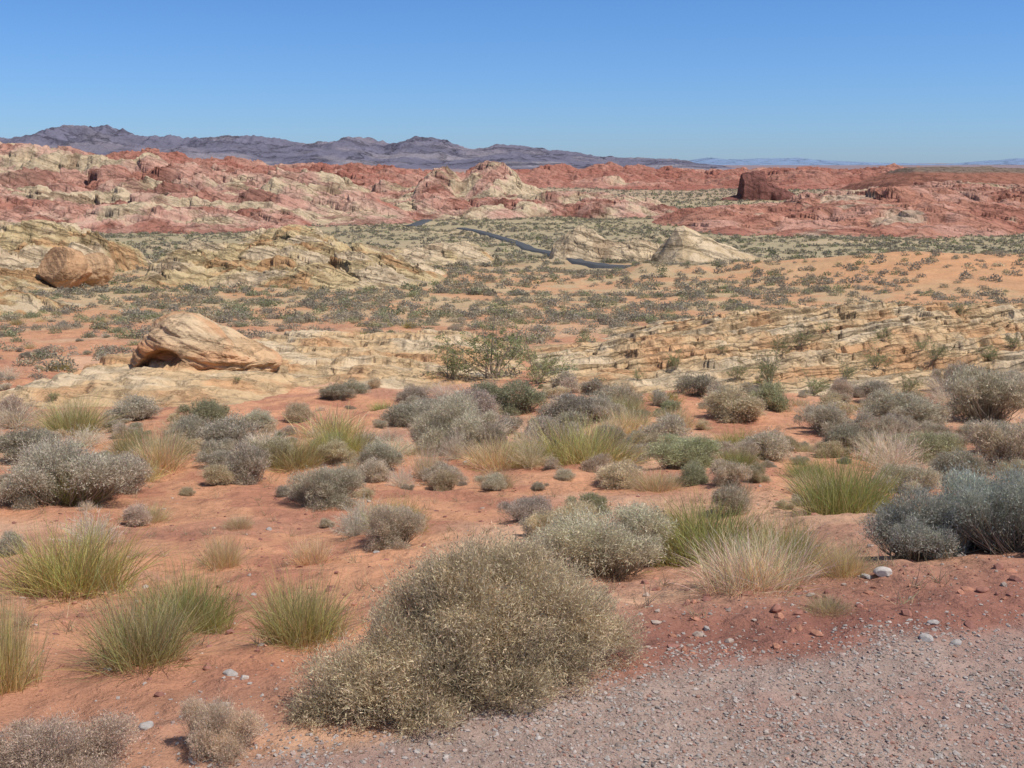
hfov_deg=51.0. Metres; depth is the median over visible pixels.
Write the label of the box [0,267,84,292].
sandstone outcrop
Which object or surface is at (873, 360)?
creosote bush
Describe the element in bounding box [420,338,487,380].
creosote bush
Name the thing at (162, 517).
grass clump
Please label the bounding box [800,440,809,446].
desert shrub
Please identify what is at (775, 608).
stone
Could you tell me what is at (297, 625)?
grass clump
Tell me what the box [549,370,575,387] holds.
desert shrub
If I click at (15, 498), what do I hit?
desert shrub
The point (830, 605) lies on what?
grass clump
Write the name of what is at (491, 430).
desert shrub
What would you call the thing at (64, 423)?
grass clump
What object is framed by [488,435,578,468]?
grass clump
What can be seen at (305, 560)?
grass clump
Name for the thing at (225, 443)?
desert shrub
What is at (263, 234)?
sandstone outcrop
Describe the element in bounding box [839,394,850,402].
desert shrub
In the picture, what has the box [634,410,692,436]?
desert shrub
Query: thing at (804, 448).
grass clump
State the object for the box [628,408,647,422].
desert shrub
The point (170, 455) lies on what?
grass clump
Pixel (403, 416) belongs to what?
desert shrub
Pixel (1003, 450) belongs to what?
desert shrub
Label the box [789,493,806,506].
desert shrub
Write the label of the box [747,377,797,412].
desert shrub
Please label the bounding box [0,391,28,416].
desert shrub
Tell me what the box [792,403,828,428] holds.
desert shrub
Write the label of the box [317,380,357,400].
desert shrub
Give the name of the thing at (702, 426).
desert shrub
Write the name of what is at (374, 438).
desert shrub
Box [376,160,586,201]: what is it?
sandstone outcrop
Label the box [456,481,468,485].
desert shrub
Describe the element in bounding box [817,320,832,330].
creosote bush
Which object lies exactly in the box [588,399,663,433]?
grass clump
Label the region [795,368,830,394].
creosote bush
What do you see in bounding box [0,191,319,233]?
pink sandstone slope
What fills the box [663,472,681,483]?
dead shrub
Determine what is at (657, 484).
grass clump
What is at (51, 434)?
desert shrub
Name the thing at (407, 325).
grass clump
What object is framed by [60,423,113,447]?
dead shrub
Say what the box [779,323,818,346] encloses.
creosote bush
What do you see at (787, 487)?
grass clump
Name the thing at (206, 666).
stone
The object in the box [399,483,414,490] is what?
desert shrub
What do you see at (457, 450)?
dead shrub
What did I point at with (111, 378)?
rock shelf
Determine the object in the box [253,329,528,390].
rock shelf
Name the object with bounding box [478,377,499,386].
dead shrub
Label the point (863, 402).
dead shrub
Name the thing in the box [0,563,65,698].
grass clump
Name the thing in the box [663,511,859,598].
grass clump
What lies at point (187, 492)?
desert shrub
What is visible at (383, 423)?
desert shrub
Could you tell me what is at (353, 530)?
dead shrub
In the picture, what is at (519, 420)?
desert shrub
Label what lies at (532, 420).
desert shrub
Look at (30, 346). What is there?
grass clump
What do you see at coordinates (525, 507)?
desert shrub
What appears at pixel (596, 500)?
desert shrub
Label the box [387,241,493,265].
sandstone outcrop
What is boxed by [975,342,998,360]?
creosote bush
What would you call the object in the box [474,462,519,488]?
grass clump
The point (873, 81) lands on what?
sky
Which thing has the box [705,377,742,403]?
desert shrub
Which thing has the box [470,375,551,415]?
desert shrub
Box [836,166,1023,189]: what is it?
mesa
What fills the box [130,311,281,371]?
hollow boulder
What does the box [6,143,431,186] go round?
red cliffs
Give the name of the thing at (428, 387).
dead shrub
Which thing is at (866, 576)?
stone
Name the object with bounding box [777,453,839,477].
grass clump
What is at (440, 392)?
dead shrub
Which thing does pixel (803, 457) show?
desert shrub
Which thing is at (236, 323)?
desert shrub
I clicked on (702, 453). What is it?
desert shrub
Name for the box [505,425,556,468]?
dead shrub
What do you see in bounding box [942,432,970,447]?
desert shrub
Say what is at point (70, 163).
sandstone domes
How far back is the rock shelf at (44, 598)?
6.43 m
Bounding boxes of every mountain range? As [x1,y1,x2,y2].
[0,124,735,168]
[689,158,1023,164]
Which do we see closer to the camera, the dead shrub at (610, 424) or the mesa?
the dead shrub at (610, 424)
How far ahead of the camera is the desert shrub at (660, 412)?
20.21 m
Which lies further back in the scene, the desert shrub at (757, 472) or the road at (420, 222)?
the road at (420, 222)
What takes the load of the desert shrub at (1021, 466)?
on the ground
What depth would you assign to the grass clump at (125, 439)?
15.82 m
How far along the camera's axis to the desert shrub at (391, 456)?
13.94 m
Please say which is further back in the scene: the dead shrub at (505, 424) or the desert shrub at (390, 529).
the dead shrub at (505, 424)
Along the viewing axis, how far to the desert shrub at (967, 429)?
15.66 m
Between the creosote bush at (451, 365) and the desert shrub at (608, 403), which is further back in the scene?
the creosote bush at (451, 365)
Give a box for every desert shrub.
[0,372,15,383]
[0,382,12,390]
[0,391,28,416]
[0,421,56,463]
[0,424,153,506]
[0,472,46,510]
[0,473,10,485]
[0,530,29,556]
[0,702,147,767]
[2,410,19,422]
[16,347,24,351]
[18,352,31,357]
[34,425,65,446]
[43,430,62,442]
[56,428,71,437]
[81,350,92,354]
[93,450,113,458]
[95,420,122,433]
[100,449,157,494]
[101,390,166,421]
[108,420,137,438]
[115,418,131,422]
[120,501,152,526]
[131,422,143,429]
[132,429,151,439]
[151,429,204,454]
[163,412,213,440]
[166,412,182,420]
[172,396,233,426]
[172,686,269,767]
[178,486,195,495]
[192,409,269,450]
[193,448,242,469]
[195,436,236,461]
[199,460,234,485]
[221,438,273,484]
[233,321,243,326]
[238,435,294,465]
[242,406,278,427]
[245,432,273,447]
[258,422,277,433]
[271,425,299,434]
[274,485,290,496]
[277,401,316,422]
[278,520,654,751]
[282,462,371,512]
[287,486,309,500]
[315,434,358,465]
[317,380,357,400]
[319,518,335,527]
[341,377,372,393]
[350,429,388,449]
[350,487,375,499]
[351,440,408,470]
[355,456,393,481]
[360,496,431,552]
[367,378,382,388]
[372,419,388,428]
[375,400,423,426]
[393,384,433,403]
[395,393,450,418]
[398,394,421,405]
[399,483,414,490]
[403,384,500,457]
[404,420,430,443]
[418,460,469,483]
[426,468,461,491]
[447,324,461,330]
[456,379,500,418]
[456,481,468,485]
[466,417,510,458]
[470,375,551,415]
[472,471,508,490]
[481,411,525,435]
[497,492,552,524]
[506,441,525,452]
[518,509,550,534]
[520,494,685,581]
[521,493,612,542]
[525,412,582,444]
[525,415,546,431]
[530,481,548,490]
[532,390,603,425]
[540,385,571,398]
[542,456,564,470]
[546,408,590,432]
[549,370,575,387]
[550,467,576,480]
[560,375,587,394]
[560,428,586,445]
[564,384,616,406]
[564,488,610,514]
[579,377,607,394]
[580,453,615,472]
[588,393,629,421]
[588,421,626,447]
[591,455,651,489]
[599,377,643,403]
[611,442,656,464]
[620,429,656,444]
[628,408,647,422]
[629,428,668,456]
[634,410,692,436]
[638,528,678,566]
[643,431,723,469]
[649,388,671,405]
[651,396,685,416]
[653,409,668,417]
[671,368,717,396]
[671,434,721,465]
[672,459,710,486]
[692,380,767,423]
[695,418,712,429]
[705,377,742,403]
[705,458,753,487]
[706,481,751,516]
[718,438,760,461]
[738,381,753,390]
[740,426,794,461]
[742,459,772,483]
[744,386,766,398]
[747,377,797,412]
[762,458,777,467]
[774,499,796,509]
[780,432,802,451]
[789,455,809,464]
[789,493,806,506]
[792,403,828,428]
[797,390,807,397]
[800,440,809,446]
[801,401,853,436]
[811,418,878,451]
[812,438,854,459]
[816,389,843,406]
[820,399,855,418]
[829,374,855,401]
[835,456,852,463]
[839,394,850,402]
[846,409,902,440]
[851,384,864,396]
[854,471,980,561]
[855,385,955,425]
[857,375,893,401]
[868,461,944,493]
[885,411,923,435]
[887,428,967,465]
[902,414,920,428]
[908,390,925,396]
[914,451,1023,559]
[917,421,956,433]
[919,419,938,429]
[926,443,995,483]
[929,359,967,393]
[936,358,1023,423]
[941,470,995,489]
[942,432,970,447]
[946,454,1023,554]
[953,425,967,434]
[959,417,1022,451]
[961,412,1023,472]
[988,364,1023,407]
[994,457,1023,478]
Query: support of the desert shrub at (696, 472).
on the ground
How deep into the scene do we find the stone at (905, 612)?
4.16 m
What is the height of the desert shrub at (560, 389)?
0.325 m
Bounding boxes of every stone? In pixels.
[138,721,153,730]
[203,663,210,669]
[223,669,237,675]
[240,675,248,679]
[770,604,781,612]
[794,610,803,614]
[860,573,871,578]
[873,566,891,576]
[901,609,911,615]
[918,633,933,641]
[927,619,939,624]
[950,639,961,645]
[976,586,988,592]
[993,563,1003,568]
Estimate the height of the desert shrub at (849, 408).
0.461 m
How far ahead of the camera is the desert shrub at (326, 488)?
11.05 m
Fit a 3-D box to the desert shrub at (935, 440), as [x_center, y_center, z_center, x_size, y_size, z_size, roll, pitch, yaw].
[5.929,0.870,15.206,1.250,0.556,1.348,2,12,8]
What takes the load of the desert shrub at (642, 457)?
on the ground
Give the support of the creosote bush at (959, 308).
on the layered rock slab at (848, 335)
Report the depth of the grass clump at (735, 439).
16.88 m
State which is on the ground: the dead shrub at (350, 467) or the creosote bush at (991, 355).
the dead shrub at (350, 467)
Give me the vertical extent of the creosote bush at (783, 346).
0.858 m
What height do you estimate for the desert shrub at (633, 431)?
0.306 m
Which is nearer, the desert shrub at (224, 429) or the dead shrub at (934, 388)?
the desert shrub at (224, 429)
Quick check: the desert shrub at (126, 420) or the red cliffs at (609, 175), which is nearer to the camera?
the desert shrub at (126, 420)
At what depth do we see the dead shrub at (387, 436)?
17.54 m
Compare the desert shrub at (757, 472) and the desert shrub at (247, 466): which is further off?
the desert shrub at (247, 466)
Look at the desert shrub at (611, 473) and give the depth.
12.15 m
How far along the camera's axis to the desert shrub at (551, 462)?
13.71 m
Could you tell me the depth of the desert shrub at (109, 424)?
18.82 m
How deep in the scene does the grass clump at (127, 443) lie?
14.65 m
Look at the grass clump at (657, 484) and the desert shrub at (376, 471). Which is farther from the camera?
the desert shrub at (376, 471)
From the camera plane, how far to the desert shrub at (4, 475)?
12.83 m
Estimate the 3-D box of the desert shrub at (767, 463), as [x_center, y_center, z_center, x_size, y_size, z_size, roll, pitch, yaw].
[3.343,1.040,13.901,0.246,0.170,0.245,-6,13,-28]
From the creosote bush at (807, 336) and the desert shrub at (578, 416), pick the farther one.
the creosote bush at (807, 336)
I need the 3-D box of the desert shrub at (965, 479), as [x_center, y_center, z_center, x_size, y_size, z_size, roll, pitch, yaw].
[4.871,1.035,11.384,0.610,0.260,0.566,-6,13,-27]
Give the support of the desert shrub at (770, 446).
on the ground
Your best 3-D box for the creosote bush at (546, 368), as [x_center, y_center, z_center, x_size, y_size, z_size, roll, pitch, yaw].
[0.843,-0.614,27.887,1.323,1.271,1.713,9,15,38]
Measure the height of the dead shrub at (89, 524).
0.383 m
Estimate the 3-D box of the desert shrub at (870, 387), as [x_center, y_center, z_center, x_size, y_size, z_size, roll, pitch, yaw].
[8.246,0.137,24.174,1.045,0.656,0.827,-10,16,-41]
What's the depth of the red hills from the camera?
307.88 m
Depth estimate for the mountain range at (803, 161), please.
12609.73 m
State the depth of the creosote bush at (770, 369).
26.13 m
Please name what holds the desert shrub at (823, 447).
on the ground
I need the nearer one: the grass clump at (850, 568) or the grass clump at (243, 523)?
the grass clump at (850, 568)
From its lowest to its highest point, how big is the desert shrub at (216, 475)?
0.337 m
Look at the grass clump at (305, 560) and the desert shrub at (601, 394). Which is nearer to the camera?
the grass clump at (305, 560)
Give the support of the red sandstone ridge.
on the ground
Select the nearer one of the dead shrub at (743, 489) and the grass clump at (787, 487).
the dead shrub at (743, 489)
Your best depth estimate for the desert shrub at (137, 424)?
18.59 m
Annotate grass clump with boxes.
[0,494,185,608]
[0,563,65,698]
[7,316,28,324]
[15,391,134,437]
[22,343,37,348]
[29,316,47,321]
[32,562,225,686]
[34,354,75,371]
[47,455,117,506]
[96,426,199,466]
[100,545,259,636]
[104,420,160,457]
[111,414,204,474]
[112,500,180,524]
[137,453,171,482]
[181,526,258,569]
[213,513,259,530]
[226,563,372,654]
[227,428,336,474]
[275,530,339,566]
[286,400,377,436]
[296,413,380,460]
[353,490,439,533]
[364,401,392,410]
[399,319,417,328]
[404,439,452,479]
[404,442,436,456]
[448,432,542,473]
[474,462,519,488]
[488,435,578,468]
[501,405,660,468]
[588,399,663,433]
[593,392,659,417]
[613,464,696,493]
[635,480,811,573]
[644,387,686,401]
[644,483,731,557]
[645,403,706,431]
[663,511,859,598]
[700,423,760,445]
[707,443,770,467]
[735,506,844,572]
[761,436,932,515]
[773,465,835,496]
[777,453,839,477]
[788,398,813,405]
[790,442,814,451]
[791,591,860,619]
[803,531,880,583]
[845,400,864,411]
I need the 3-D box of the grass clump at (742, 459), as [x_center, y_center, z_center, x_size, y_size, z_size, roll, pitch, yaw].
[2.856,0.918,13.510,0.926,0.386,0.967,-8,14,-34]
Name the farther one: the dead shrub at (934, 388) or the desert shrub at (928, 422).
the dead shrub at (934, 388)
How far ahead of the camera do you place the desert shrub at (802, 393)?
24.80 m
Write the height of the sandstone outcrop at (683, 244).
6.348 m
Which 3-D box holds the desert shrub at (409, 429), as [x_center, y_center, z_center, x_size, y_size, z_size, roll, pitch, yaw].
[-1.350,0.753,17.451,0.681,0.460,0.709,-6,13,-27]
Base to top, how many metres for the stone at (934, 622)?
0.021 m
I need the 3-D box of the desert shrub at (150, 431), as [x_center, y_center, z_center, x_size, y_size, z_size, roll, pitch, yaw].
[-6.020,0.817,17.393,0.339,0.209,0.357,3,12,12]
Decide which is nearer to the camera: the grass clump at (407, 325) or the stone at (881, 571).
the stone at (881, 571)
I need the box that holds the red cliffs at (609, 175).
[455,161,935,190]
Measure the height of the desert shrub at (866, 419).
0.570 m
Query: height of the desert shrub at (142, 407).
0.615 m
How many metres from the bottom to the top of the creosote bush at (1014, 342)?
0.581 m
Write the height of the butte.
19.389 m
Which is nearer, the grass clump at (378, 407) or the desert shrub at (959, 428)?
the desert shrub at (959, 428)
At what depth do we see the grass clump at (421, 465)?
13.49 m
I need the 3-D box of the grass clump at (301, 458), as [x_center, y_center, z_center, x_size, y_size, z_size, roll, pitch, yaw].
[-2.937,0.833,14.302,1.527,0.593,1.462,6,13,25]
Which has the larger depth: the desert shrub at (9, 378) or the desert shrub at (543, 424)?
the desert shrub at (9, 378)
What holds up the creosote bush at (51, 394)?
on the rock shelf at (111, 378)
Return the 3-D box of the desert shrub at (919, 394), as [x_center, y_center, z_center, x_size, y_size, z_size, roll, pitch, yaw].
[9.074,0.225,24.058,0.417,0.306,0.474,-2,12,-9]
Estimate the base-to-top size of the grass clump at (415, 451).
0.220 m
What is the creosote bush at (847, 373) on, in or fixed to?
on the layered rock slab at (617, 358)
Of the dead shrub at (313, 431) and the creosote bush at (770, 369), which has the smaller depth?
the dead shrub at (313, 431)
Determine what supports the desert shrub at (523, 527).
on the ground
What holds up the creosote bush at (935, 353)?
on the layered rock slab at (848, 335)
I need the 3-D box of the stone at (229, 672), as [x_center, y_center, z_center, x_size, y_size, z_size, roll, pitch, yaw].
[-1.010,1.040,3.853,0.054,0.027,0.044,-3,12,-14]
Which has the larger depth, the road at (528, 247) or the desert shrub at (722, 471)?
the road at (528, 247)
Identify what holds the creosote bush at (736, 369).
on the layered rock slab at (617, 358)
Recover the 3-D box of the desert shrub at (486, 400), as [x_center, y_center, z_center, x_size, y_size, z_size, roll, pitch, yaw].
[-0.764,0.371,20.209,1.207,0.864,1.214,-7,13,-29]
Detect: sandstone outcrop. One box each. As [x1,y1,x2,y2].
[0,219,151,270]
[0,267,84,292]
[0,289,85,318]
[127,231,446,289]
[238,224,338,243]
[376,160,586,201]
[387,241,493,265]
[389,191,677,219]
[549,225,660,262]
[651,225,764,264]
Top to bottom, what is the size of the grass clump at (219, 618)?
0.433 m
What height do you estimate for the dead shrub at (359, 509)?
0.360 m
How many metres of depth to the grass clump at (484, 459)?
14.24 m
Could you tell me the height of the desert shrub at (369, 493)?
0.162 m
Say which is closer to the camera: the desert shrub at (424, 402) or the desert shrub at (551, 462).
the desert shrub at (551, 462)
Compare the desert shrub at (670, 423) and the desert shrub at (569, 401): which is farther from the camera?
the desert shrub at (569, 401)
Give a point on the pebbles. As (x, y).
(798, 627)
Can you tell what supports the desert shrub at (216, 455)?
on the ground
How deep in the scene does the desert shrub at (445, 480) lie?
12.48 m
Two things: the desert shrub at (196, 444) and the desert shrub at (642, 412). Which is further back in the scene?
the desert shrub at (642, 412)
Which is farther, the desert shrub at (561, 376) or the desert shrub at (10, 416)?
the desert shrub at (561, 376)
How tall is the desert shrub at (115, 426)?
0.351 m
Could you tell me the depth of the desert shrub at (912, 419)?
18.79 m
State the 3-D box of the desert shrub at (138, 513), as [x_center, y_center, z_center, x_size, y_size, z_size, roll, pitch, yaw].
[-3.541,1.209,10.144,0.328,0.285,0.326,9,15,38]
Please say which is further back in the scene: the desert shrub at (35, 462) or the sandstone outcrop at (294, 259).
the sandstone outcrop at (294, 259)
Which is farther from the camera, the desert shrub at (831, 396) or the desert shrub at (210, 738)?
the desert shrub at (831, 396)
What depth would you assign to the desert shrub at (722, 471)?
11.70 m
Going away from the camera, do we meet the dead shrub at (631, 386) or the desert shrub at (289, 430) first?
the desert shrub at (289, 430)
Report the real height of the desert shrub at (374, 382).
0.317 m
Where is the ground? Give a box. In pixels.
[0,163,1023,767]
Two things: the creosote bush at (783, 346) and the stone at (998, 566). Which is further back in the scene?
the creosote bush at (783, 346)
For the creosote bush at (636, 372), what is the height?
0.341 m
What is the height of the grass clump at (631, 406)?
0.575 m
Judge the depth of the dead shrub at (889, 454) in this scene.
14.10 m
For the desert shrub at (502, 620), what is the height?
0.560 m
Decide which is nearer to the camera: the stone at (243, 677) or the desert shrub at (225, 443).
the stone at (243, 677)
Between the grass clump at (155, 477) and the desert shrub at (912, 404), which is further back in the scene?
the desert shrub at (912, 404)
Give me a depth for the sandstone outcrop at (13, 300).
65.67 m
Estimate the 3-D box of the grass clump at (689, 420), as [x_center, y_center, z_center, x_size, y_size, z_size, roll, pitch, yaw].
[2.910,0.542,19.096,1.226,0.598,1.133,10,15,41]
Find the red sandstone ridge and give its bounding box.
[784,180,1023,202]
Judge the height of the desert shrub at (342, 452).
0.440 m
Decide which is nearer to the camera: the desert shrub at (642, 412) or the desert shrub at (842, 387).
the desert shrub at (642, 412)
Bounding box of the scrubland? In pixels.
[0,186,1023,382]
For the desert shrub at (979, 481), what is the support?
on the ground
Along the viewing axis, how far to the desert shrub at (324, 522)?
9.96 m
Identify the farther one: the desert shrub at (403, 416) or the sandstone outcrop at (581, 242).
the sandstone outcrop at (581, 242)
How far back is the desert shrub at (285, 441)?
14.31 m
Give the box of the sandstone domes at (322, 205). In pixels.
[0,167,418,226]
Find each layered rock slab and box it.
[525,333,941,395]
[599,300,1023,383]
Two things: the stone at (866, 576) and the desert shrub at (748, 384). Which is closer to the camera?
the stone at (866, 576)
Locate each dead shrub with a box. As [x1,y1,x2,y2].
[0,365,24,381]
[0,396,48,431]
[50,505,127,545]
[56,324,72,329]
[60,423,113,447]
[75,499,96,511]
[156,415,179,431]
[236,429,294,446]
[307,428,323,436]
[326,505,370,540]
[328,493,388,534]
[338,456,365,472]
[374,433,422,457]
[379,426,400,440]
[384,466,423,486]
[418,381,437,394]
[427,381,460,398]
[435,426,474,459]
[476,409,515,433]
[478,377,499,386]
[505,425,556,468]
[507,419,555,448]
[546,392,561,402]
[587,415,631,434]
[611,377,641,391]
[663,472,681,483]
[710,477,766,504]
[790,399,819,415]
[847,420,923,462]
[847,425,934,468]
[858,394,875,408]
[872,461,912,476]
[913,368,955,399]
[928,387,959,403]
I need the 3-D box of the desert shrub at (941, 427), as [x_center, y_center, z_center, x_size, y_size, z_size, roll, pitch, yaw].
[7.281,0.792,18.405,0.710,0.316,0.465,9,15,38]
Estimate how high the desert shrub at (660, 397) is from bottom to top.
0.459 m
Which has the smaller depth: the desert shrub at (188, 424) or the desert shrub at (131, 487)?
the desert shrub at (131, 487)
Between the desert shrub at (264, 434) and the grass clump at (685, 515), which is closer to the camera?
the grass clump at (685, 515)
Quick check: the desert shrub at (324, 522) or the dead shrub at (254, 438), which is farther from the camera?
the dead shrub at (254, 438)
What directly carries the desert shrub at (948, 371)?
on the ground
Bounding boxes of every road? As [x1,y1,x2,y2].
[402,219,431,225]
[456,227,629,268]
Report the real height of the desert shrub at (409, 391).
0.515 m
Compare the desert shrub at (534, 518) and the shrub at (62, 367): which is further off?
the shrub at (62, 367)
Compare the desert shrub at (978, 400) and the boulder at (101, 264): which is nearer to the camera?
the desert shrub at (978, 400)
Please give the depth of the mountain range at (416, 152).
4858.75 m
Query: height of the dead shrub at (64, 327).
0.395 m
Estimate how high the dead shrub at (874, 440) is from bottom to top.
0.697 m
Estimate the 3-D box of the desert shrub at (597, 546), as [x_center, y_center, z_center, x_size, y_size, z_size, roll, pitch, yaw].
[0.534,0.893,6.421,1.045,0.516,0.992,1,12,5]
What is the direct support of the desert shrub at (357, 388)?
on the ground
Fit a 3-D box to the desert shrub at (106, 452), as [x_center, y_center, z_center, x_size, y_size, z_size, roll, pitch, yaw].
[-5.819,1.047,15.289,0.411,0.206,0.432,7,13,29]
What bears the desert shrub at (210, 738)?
on the ground
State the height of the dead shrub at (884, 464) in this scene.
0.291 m
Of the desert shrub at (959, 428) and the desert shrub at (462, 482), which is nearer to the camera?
the desert shrub at (462, 482)
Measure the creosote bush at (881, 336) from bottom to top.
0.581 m
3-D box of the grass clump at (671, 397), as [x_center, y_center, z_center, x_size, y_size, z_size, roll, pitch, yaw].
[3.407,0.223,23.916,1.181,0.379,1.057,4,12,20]
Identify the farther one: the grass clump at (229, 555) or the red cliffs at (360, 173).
the red cliffs at (360, 173)
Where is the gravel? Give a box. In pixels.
[28,553,1023,767]
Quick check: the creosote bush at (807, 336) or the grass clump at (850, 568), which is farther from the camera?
the creosote bush at (807, 336)
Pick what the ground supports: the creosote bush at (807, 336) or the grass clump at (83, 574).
the grass clump at (83, 574)
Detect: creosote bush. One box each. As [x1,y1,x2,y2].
[42,387,59,400]
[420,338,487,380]
[434,301,548,379]
[514,337,577,383]
[630,368,644,379]
[662,345,683,369]
[716,340,729,351]
[723,357,751,378]
[751,338,781,383]
[769,326,799,354]
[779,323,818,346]
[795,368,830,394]
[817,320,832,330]
[839,357,860,378]
[858,337,895,367]
[872,321,895,341]
[896,368,928,393]
[913,338,931,350]
[925,335,953,360]
[951,301,971,313]
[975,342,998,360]
[1003,331,1023,347]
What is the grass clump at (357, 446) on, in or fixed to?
on the ground
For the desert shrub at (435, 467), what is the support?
on the ground
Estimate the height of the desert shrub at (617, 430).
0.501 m
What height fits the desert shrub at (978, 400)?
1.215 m
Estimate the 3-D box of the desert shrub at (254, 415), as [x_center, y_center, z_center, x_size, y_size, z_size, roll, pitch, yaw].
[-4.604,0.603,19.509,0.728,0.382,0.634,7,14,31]
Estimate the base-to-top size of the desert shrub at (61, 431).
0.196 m
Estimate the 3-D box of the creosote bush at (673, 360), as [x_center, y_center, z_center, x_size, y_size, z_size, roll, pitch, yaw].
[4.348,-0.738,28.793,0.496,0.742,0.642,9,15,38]
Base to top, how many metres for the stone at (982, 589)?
0.023 m
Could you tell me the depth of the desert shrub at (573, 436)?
16.14 m
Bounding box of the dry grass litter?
[0,404,1022,648]
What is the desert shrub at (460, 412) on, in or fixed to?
on the ground
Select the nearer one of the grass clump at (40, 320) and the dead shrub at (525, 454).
the dead shrub at (525, 454)
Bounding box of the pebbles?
[0,445,1023,732]
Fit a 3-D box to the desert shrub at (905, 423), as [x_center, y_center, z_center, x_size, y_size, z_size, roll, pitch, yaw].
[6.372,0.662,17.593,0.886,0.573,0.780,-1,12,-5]
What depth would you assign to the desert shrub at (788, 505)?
9.54 m
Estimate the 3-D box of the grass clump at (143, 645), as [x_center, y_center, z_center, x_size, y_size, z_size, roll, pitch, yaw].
[-1.413,0.866,3.972,0.699,0.356,0.671,-7,13,-29]
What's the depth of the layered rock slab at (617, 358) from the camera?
30.31 m
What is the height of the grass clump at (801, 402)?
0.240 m
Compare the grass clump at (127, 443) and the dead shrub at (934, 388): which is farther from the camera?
the dead shrub at (934, 388)
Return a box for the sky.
[0,0,1023,162]
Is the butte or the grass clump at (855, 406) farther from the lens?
the butte
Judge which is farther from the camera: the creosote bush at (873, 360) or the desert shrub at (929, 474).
the creosote bush at (873, 360)
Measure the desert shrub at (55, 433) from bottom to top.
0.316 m
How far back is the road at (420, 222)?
349.02 m
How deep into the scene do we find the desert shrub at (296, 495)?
11.62 m
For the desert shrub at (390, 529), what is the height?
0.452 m
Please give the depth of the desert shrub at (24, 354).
34.64 m
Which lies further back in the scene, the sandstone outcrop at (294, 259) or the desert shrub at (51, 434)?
the sandstone outcrop at (294, 259)
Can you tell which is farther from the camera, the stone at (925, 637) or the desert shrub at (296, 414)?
the desert shrub at (296, 414)
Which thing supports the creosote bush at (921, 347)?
on the layered rock slab at (848, 335)
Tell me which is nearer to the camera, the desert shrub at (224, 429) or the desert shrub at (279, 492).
the desert shrub at (279, 492)
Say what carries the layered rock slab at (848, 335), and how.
on the ground
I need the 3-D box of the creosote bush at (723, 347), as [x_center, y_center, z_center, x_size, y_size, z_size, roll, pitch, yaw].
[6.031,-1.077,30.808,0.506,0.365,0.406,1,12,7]
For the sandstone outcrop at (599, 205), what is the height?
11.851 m
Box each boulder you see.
[37,247,92,288]
[82,252,114,285]
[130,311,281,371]
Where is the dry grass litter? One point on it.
(648, 602)
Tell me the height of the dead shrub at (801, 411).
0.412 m
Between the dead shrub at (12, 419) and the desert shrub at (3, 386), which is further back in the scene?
the desert shrub at (3, 386)
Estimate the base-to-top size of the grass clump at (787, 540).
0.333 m
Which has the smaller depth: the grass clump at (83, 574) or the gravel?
the gravel
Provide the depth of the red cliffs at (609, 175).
1061.00 m
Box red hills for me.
[647,186,1023,238]
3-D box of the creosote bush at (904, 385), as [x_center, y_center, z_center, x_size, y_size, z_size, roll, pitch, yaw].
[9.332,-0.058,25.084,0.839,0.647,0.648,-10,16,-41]
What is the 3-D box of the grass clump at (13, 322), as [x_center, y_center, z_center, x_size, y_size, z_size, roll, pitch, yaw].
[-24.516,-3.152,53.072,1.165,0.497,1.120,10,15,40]
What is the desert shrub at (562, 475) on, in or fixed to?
on the ground
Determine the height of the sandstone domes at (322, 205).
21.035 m
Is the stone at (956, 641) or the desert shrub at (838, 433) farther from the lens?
the desert shrub at (838, 433)
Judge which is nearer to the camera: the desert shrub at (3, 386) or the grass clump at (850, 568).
the grass clump at (850, 568)
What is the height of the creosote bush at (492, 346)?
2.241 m
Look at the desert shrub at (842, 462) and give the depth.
14.31 m
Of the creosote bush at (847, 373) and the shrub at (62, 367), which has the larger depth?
the shrub at (62, 367)
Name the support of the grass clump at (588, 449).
on the ground
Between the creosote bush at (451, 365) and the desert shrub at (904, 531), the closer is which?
the desert shrub at (904, 531)
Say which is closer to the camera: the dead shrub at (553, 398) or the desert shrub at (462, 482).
the desert shrub at (462, 482)
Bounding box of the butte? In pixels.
[720,171,794,200]
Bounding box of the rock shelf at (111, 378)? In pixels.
[0,352,299,408]
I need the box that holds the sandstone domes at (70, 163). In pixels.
[0,142,411,202]
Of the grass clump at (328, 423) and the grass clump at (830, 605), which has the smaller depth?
the grass clump at (830, 605)
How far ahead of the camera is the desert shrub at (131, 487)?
12.19 m
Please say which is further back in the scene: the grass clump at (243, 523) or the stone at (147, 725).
the grass clump at (243, 523)
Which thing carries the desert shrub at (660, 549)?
on the ground
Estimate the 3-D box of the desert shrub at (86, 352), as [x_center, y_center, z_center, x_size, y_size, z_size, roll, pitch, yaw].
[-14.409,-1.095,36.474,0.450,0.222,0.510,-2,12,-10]
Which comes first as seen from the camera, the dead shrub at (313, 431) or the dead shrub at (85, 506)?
the dead shrub at (85, 506)
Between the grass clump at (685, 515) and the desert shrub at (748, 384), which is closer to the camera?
the grass clump at (685, 515)
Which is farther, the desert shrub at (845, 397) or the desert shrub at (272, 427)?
the desert shrub at (845, 397)
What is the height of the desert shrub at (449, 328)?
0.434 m
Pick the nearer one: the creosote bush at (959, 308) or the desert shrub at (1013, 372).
the desert shrub at (1013, 372)
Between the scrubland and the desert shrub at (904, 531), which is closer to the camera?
the desert shrub at (904, 531)
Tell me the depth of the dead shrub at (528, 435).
16.25 m

